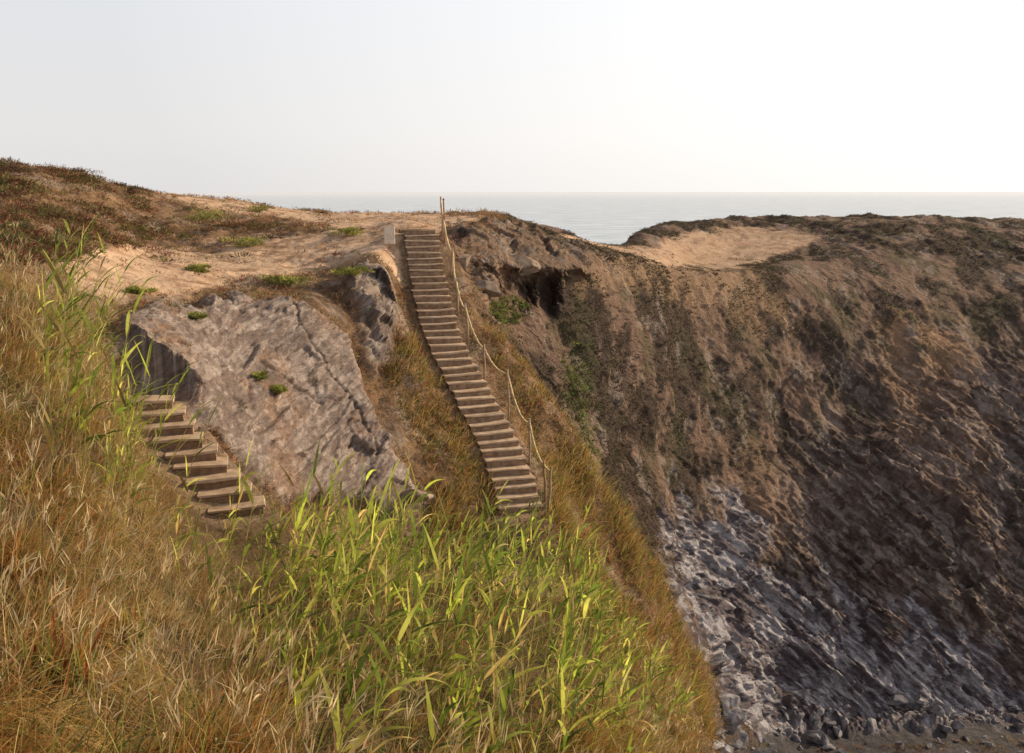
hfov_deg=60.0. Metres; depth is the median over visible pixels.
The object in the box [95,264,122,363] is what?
reed
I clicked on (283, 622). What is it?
reed
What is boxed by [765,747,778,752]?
boulder
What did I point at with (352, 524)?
reed
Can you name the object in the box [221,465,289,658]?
reed
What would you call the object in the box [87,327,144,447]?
reed
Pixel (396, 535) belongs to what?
reed
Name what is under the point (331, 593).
reed
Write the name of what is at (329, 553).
reed
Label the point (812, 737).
boulder
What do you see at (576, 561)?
reed
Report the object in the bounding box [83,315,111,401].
reed
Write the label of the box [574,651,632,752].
reed
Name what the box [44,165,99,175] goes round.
bush
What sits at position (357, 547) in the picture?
reed
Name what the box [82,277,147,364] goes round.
reed
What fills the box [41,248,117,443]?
reed
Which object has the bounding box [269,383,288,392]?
bush
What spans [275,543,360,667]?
reed
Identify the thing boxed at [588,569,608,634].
reed
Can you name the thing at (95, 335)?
reed
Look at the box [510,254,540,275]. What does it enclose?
rock
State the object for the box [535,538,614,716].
reed
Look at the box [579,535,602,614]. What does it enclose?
reed
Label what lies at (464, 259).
rock
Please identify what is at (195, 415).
reed
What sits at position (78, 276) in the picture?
reed
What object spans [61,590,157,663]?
grass tuft
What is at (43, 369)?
reed
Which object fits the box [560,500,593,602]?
reed
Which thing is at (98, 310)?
reed
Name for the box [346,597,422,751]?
reed
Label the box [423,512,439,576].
reed
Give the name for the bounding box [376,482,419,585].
reed
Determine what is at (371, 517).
reed
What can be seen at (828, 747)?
boulder
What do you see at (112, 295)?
reed
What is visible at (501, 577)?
reed
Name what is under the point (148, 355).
reed
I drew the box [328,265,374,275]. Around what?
bush
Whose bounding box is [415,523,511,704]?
reed
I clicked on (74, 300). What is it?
reed
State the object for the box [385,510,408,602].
reed
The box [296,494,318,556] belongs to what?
reed
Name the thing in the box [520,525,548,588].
reed
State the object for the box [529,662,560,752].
reed
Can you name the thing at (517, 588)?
reed
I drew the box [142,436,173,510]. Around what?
reed
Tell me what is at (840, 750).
boulder
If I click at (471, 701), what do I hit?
reed
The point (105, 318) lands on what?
reed
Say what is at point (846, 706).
boulder
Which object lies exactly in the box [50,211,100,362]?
reed
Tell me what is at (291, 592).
reed
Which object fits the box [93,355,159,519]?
reed
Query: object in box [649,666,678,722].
reed
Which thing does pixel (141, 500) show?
reed
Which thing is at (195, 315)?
bush
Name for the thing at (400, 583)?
reed
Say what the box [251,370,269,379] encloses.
bush
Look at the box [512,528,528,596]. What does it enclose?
reed
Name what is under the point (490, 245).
rock outcrop
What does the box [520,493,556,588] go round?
reed
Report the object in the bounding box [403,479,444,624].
reed
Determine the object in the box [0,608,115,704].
dry grass
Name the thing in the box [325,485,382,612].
reed
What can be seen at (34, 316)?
reed
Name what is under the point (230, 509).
reed
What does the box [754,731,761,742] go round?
boulder
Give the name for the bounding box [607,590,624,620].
reed
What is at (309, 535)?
reed
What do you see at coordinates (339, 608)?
reed
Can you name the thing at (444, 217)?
thin pole
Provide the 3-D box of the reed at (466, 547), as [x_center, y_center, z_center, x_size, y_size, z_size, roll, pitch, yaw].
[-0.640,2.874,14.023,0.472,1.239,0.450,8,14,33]
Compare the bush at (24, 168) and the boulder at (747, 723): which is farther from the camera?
the boulder at (747, 723)
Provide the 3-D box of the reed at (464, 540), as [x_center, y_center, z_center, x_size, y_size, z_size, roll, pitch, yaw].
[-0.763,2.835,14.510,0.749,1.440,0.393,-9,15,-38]
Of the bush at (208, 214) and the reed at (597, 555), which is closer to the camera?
the reed at (597, 555)
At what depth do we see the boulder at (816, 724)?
52.03 m
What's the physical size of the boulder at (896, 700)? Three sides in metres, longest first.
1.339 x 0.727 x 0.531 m
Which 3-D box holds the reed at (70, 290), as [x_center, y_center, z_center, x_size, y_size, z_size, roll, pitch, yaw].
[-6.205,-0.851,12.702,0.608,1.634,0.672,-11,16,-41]
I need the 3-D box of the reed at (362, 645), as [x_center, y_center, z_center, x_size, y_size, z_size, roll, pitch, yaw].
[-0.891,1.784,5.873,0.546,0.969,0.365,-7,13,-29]
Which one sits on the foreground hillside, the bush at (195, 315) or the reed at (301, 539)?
the reed at (301, 539)
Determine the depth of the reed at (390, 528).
12.95 m
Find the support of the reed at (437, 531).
on the foreground hillside
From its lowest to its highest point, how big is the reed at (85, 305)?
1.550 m
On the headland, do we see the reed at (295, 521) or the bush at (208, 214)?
the bush at (208, 214)
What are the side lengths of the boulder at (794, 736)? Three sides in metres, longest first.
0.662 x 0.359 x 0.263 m
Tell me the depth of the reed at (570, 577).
13.47 m
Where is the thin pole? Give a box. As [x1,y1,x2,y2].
[443,198,444,243]
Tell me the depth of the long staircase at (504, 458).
29.42 m
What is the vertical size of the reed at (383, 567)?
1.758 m
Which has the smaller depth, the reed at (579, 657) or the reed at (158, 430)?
the reed at (579, 657)
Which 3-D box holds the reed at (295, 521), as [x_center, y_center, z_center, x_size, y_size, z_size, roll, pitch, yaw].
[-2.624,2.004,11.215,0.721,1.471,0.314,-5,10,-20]
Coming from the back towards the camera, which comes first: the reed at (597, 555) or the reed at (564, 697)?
the reed at (597, 555)
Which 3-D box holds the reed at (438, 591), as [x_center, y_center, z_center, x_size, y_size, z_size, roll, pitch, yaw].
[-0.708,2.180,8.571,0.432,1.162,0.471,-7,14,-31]
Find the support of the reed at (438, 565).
on the foreground hillside
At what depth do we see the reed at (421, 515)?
10.29 m
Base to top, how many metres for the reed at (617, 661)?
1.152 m
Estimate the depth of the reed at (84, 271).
11.28 m
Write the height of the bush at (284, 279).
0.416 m
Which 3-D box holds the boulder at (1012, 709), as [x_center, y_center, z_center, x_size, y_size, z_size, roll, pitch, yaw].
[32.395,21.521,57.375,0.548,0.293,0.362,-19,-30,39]
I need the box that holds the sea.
[155,192,1023,244]
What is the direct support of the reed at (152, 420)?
on the foreground hillside
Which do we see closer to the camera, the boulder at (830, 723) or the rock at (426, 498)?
the rock at (426, 498)
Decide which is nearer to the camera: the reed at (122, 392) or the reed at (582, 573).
the reed at (122, 392)
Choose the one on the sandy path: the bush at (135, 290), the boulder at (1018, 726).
the bush at (135, 290)
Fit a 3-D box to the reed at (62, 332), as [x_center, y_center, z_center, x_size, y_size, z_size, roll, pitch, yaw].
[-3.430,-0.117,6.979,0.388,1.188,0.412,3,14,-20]
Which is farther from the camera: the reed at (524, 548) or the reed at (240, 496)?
the reed at (524, 548)
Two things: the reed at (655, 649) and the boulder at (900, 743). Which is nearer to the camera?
the reed at (655, 649)
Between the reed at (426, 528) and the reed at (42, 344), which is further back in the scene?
the reed at (426, 528)
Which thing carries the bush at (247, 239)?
on the sandy path
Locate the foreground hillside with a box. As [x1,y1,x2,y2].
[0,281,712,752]
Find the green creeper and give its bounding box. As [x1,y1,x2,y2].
[489,295,609,455]
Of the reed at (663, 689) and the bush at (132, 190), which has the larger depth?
the bush at (132, 190)
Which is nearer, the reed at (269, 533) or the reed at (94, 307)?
the reed at (94, 307)
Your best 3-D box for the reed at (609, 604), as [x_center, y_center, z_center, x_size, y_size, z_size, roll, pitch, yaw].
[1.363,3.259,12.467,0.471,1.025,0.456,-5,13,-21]
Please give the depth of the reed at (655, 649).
14.20 m
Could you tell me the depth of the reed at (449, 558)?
8.74 m
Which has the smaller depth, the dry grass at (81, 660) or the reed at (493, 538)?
the dry grass at (81, 660)
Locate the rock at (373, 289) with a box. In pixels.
[348,285,380,295]
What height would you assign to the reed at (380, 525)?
1.761 m
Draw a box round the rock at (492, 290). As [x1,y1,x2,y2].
[475,279,501,297]
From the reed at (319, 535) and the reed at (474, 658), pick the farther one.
the reed at (319, 535)
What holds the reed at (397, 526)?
on the foreground hillside
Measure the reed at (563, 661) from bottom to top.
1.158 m
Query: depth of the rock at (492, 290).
34.23 m
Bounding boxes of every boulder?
[712,740,724,749]
[714,728,724,737]
[719,690,729,717]
[720,744,733,752]
[723,711,739,734]
[726,693,740,706]
[729,742,741,750]
[730,710,745,725]
[740,729,747,747]
[743,721,753,733]
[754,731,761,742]
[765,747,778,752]
[780,709,788,719]
[791,733,800,740]
[797,712,804,718]
[804,730,829,746]
[805,733,820,741]
[809,710,820,729]
[812,720,820,730]
[816,707,824,716]
[821,744,835,749]
[825,721,835,726]
[832,725,842,737]
[837,748,847,752]
[842,704,849,709]
[867,718,877,733]
[882,710,892,716]
[886,695,907,705]
[896,741,903,748]
[916,697,928,705]
[927,705,944,716]
[938,724,952,732]
[944,708,950,718]
[951,720,963,729]
[981,741,994,746]
[997,707,1003,712]
[1008,707,1016,711]
[1013,722,1023,729]
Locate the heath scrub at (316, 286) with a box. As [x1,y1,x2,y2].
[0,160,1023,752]
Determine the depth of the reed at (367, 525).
11.00 m
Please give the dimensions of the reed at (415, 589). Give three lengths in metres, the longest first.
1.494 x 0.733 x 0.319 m
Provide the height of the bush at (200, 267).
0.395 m
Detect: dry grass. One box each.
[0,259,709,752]
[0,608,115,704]
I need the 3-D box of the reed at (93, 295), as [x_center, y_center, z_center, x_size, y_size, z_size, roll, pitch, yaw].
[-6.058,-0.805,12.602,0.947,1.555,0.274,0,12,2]
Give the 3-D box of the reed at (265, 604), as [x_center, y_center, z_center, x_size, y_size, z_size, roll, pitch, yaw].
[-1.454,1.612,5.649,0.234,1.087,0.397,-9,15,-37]
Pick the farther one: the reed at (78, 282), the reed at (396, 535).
the reed at (396, 535)
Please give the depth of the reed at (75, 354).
6.53 m
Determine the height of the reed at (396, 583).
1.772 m
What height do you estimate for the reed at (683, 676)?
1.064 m
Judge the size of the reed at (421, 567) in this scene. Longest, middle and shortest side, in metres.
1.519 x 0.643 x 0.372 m
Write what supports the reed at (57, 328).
on the foreground hillside
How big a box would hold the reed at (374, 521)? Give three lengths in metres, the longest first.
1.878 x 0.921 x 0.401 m
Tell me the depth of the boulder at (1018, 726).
55.19 m
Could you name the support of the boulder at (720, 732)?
on the beach
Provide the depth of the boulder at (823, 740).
51.03 m
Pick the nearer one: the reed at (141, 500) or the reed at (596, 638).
the reed at (141, 500)
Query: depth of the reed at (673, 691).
11.21 m
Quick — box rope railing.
[440,197,551,507]
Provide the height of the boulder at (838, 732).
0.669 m
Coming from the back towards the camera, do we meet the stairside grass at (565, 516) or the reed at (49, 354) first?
the stairside grass at (565, 516)
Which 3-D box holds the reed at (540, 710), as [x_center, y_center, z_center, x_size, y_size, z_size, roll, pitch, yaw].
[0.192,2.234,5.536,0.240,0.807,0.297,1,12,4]
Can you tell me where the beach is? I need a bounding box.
[714,685,1023,752]
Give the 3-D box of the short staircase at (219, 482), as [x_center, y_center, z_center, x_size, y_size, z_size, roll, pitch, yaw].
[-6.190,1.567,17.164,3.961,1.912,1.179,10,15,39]
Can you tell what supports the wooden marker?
on the sandy path
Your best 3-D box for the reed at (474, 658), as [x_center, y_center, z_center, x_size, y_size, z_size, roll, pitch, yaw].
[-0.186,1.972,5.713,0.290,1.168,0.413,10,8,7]
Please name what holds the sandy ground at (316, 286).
on the headland
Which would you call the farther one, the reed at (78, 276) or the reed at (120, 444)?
the reed at (78, 276)
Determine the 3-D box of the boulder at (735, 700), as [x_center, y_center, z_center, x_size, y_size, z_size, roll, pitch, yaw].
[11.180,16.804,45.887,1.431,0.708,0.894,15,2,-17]
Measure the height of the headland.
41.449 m
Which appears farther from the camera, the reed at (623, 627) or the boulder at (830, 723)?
the boulder at (830, 723)
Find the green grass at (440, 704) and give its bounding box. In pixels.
[0,264,710,752]
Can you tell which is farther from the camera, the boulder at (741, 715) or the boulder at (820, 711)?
the boulder at (820, 711)
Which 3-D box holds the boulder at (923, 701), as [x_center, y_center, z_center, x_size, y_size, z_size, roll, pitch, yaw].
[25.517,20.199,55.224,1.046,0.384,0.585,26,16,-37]
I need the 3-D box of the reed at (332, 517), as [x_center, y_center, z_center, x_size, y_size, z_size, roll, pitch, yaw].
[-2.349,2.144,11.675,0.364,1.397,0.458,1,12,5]
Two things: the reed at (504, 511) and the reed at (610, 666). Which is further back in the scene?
the reed at (504, 511)
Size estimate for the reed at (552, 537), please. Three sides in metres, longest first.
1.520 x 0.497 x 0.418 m
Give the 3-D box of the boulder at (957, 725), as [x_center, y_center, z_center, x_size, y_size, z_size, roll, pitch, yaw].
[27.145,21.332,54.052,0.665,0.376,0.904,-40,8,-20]
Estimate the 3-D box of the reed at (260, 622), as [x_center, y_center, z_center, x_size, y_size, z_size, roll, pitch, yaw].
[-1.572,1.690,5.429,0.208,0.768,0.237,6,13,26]
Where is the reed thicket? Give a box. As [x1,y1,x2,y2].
[34,294,707,752]
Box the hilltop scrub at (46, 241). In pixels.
[0,157,343,265]
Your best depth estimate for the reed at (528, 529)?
13.71 m
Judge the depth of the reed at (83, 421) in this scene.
6.01 m
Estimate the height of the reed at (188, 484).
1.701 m
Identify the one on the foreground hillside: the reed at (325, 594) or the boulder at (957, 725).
the reed at (325, 594)
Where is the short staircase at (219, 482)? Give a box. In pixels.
[126,395,265,516]
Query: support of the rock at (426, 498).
on the rock slab at (236, 343)
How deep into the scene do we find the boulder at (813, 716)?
52.49 m
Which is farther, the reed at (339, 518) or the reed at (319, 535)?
the reed at (319, 535)
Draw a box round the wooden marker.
[384,225,394,247]
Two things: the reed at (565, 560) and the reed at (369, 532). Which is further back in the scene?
the reed at (565, 560)
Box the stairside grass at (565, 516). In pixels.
[83,306,732,746]
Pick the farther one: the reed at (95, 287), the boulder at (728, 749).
the boulder at (728, 749)
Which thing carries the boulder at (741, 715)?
on the beach
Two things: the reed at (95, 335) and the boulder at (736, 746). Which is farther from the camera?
the boulder at (736, 746)
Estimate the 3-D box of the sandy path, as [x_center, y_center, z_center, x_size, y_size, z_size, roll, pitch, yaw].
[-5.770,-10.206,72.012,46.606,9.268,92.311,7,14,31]
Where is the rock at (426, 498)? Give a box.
[400,489,433,503]
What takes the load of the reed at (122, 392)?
on the foreground hillside
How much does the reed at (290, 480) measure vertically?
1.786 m
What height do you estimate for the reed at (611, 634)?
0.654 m
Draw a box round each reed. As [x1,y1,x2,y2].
[13,264,96,476]
[23,310,72,411]
[25,227,66,369]
[29,293,62,402]
[31,289,119,465]
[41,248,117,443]
[43,226,81,312]
[48,217,96,410]
[48,244,108,335]
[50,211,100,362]
[51,291,90,438]
[53,273,81,373]
[53,290,97,416]
[54,207,94,322]
[55,261,90,381]
[59,261,96,345]
[63,330,113,466]
[67,241,98,350]
[70,251,152,354]
[70,265,118,365]
[71,249,90,317]
[75,288,145,488]
[77,259,100,335]
[77,269,110,341]
[78,271,115,409]
[79,379,164,510]
[80,232,114,348]
[80,267,124,349]
[81,323,116,513]
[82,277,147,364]
[82,299,105,388]
[83,289,119,411]
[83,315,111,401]
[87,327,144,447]
[93,269,122,368]
[93,335,152,469]
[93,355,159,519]
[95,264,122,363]
[95,302,142,414]
[102,276,175,482]
[102,403,152,501]
[104,343,174,538]
[106,333,121,409]
[106,349,141,457]
[110,371,131,462]
[112,370,134,460]
[112,391,165,526]
[114,378,161,517]
[115,372,185,476]
[117,334,161,493]
[125,363,142,422]
[126,397,221,528]
[136,435,162,515]
[139,381,181,492]
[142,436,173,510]
[143,362,195,492]
[163,396,222,555]
[176,462,219,593]
[210,440,265,590]
[221,455,246,562]
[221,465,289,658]
[234,589,268,695]
[252,509,287,588]
[256,440,331,622]
[256,509,282,616]
[260,552,306,697]
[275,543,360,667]
[276,599,302,666]
[278,482,324,573]
[278,579,323,706]
[280,461,318,574]
[284,513,312,565]
[288,495,309,556]
[289,463,357,595]
[293,452,354,590]
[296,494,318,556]
[299,497,338,577]
[300,550,352,687]
[305,466,348,598]
[308,480,349,611]
[318,460,376,646]
[318,506,365,616]
[319,455,356,579]
[319,513,394,626]
[323,490,344,566]
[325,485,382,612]
[325,543,366,710]
[328,458,412,697]
[328,490,392,685]
[332,485,384,667]
[332,489,349,540]
[334,479,358,597]
[336,496,357,546]
[339,574,421,696]
[343,461,415,591]
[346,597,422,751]
[352,493,383,576]
[355,498,419,677]
[363,485,380,571]
[363,513,381,569]
[365,477,438,635]
[366,452,430,663]
[374,477,411,570]
[374,484,415,645]
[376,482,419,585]
[377,495,418,583]
[385,502,397,570]
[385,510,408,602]
[387,463,417,565]
[388,528,434,623]
[390,521,462,694]
[391,487,408,571]
[397,534,420,626]
[402,486,470,727]
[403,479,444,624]
[407,504,454,637]
[410,508,442,608]
[414,498,447,605]
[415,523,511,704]
[417,492,441,563]
[422,503,457,580]
[422,511,494,703]
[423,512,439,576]
[424,550,454,642]
[430,510,471,645]
[446,503,478,581]
[449,476,525,620]
[452,633,494,752]
[455,525,475,579]
[457,599,504,738]
[465,564,534,742]
[467,566,500,678]
[469,559,555,729]
[472,502,514,587]
[475,484,517,566]
[478,501,562,736]
[493,519,525,602]
[498,492,534,601]
[505,504,538,611]
[505,505,528,582]
[508,515,539,626]
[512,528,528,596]
[514,512,547,587]
[514,631,567,731]
[515,574,566,730]
[518,489,545,586]
[519,521,537,594]
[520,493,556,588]
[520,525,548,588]
[526,675,561,752]
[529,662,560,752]
[531,615,603,747]
[534,509,562,631]
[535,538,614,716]
[535,577,586,701]
[539,579,612,752]
[544,612,596,749]
[546,527,572,605]
[549,530,589,594]
[551,528,617,704]
[555,504,599,606]
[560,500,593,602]
[560,511,609,603]
[563,537,587,600]
[567,553,602,664]
[572,551,606,612]
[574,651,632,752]
[577,536,594,591]
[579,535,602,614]
[581,541,614,640]
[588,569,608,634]
[590,635,630,709]
[591,595,620,671]
[595,617,624,654]
[595,652,615,708]
[597,585,624,631]
[603,632,635,706]
[606,627,637,704]
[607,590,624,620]
[619,714,661,752]
[620,623,646,718]
[621,588,640,655]
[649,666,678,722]
[650,634,663,672]
[662,664,682,731]
[673,651,696,707]
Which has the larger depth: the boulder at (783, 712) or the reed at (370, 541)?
the boulder at (783, 712)
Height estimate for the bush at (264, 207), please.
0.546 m
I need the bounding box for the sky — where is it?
[0,0,1023,191]
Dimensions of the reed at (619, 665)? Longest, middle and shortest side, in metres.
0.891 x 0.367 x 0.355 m
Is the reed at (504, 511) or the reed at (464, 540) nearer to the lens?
the reed at (504, 511)
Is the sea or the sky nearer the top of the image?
the sky
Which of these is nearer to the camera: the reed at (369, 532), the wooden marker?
the reed at (369, 532)
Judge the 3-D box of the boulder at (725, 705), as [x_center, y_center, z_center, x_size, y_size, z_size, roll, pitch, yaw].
[8.884,13.849,37.593,0.707,0.584,1.452,-1,12,-4]
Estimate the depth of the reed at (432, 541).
8.63 m
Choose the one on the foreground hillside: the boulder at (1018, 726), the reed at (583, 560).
the reed at (583, 560)
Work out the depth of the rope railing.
28.88 m
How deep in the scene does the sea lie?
2350.28 m
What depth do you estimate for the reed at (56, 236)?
11.25 m
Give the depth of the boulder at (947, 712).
55.98 m
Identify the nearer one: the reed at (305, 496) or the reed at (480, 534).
the reed at (305, 496)
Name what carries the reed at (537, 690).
on the foreground hillside
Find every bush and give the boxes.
[0,162,50,173]
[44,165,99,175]
[120,284,158,293]
[125,185,146,193]
[183,262,211,272]
[184,206,228,220]
[186,311,208,319]
[220,236,266,247]
[248,205,274,212]
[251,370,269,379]
[259,274,312,284]
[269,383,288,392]
[323,225,364,235]
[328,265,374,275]
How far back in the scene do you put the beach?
51.96 m
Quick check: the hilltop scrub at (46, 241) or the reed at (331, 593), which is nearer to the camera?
the reed at (331, 593)
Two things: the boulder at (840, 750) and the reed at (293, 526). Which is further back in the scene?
the boulder at (840, 750)
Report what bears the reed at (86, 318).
on the foreground hillside
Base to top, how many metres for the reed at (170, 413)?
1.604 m
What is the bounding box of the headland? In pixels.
[0,162,714,752]
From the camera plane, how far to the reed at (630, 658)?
9.01 m
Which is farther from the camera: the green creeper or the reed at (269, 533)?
the green creeper
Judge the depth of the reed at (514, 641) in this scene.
6.28 m
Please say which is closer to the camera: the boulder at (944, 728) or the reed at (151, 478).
the reed at (151, 478)
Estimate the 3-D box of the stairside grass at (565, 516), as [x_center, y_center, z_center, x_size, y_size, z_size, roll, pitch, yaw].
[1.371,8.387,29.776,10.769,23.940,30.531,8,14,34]
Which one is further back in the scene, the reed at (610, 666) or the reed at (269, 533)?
the reed at (269, 533)
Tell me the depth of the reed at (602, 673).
8.43 m
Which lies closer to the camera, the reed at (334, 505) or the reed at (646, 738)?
the reed at (646, 738)
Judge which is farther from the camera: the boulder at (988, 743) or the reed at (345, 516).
the boulder at (988, 743)
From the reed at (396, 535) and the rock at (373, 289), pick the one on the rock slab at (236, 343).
the rock at (373, 289)
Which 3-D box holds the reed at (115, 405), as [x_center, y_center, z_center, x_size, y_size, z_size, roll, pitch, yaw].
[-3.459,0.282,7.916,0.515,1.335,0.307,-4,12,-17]
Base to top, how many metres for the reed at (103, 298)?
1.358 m
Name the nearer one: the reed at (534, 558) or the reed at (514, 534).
the reed at (514, 534)
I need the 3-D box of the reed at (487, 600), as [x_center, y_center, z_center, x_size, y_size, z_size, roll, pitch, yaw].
[0.086,1.843,6.506,0.829,1.935,0.527,4,13,20]
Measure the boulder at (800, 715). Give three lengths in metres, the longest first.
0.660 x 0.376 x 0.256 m
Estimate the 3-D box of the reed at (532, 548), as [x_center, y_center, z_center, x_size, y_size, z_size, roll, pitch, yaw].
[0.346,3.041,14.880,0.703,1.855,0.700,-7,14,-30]
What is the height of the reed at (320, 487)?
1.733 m
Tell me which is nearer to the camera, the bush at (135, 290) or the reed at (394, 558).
the reed at (394, 558)
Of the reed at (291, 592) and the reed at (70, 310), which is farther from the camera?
the reed at (70, 310)
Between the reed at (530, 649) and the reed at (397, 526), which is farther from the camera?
the reed at (397, 526)
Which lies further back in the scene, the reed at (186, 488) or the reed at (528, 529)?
the reed at (528, 529)
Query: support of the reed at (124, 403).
on the foreground hillside
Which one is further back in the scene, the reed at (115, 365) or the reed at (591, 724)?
the reed at (115, 365)
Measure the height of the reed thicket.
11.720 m
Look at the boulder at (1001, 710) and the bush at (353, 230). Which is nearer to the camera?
the bush at (353, 230)
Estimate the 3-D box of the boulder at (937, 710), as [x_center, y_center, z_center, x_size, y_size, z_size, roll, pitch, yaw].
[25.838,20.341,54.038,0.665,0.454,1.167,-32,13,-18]
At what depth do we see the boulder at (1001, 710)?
56.88 m
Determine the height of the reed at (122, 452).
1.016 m
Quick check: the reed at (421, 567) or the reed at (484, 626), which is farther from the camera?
the reed at (421, 567)
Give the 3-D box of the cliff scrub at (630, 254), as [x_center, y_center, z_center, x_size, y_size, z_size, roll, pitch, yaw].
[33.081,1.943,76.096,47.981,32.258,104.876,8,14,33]
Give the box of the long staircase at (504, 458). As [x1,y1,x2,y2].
[403,229,542,514]
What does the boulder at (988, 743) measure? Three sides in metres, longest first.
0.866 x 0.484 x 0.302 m
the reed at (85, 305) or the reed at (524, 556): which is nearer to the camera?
the reed at (85, 305)
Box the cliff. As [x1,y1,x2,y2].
[504,213,1023,736]
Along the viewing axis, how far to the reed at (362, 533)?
6.06 m
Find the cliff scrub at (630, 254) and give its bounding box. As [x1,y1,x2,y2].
[503,212,1023,686]
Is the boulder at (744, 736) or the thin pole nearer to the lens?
the thin pole
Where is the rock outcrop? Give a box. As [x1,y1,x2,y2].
[446,216,512,330]
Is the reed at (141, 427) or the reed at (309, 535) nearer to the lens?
the reed at (141, 427)
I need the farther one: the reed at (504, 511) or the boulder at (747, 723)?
the boulder at (747, 723)
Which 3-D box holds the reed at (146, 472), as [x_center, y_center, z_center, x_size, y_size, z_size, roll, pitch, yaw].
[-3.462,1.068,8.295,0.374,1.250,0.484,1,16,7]
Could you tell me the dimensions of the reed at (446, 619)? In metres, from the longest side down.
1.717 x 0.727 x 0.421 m
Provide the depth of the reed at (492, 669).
5.89 m
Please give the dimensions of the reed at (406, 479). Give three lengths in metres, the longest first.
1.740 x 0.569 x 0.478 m
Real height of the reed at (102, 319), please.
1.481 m
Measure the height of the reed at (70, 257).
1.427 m
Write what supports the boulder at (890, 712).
on the cliff
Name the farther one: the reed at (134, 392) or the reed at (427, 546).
the reed at (427, 546)
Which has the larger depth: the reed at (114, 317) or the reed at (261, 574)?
the reed at (114, 317)
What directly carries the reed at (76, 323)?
on the foreground hillside
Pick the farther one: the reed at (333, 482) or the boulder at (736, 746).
the boulder at (736, 746)
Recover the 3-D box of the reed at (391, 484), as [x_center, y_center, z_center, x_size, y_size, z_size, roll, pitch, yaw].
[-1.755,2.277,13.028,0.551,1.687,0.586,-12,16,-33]
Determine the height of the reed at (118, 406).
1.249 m
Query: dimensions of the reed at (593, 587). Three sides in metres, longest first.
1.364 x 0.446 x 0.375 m
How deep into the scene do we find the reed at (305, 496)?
8.15 m
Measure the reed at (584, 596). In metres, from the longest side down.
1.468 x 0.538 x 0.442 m
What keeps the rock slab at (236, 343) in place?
on the headland
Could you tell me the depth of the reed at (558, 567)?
12.46 m
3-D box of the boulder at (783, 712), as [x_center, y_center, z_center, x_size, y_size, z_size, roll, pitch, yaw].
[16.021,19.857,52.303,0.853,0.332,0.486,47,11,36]
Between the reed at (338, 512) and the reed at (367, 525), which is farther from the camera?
the reed at (338, 512)
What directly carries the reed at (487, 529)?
on the foreground hillside
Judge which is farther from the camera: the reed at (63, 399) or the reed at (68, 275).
the reed at (68, 275)
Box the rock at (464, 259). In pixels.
[456,254,470,269]
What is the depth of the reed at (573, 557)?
14.10 m
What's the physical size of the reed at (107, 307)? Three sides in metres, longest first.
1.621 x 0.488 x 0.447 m
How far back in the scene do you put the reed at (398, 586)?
8.98 m
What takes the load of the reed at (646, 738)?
on the foreground hillside
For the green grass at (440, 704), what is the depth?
6.89 m
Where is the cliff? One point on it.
(786, 637)
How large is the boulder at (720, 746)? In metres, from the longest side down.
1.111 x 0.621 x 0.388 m
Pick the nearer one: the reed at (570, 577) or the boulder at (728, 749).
the reed at (570, 577)
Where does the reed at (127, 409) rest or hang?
on the foreground hillside
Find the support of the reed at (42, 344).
on the foreground hillside
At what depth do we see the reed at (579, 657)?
6.79 m
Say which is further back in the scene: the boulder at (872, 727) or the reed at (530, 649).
the boulder at (872, 727)
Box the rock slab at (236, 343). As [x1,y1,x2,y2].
[113,257,415,509]
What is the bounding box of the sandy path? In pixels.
[58,193,819,300]
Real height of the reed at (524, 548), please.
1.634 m
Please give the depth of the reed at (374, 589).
6.88 m
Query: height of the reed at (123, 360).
1.731 m
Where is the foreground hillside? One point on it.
(218, 533)
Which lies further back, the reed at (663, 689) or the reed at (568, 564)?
the reed at (568, 564)

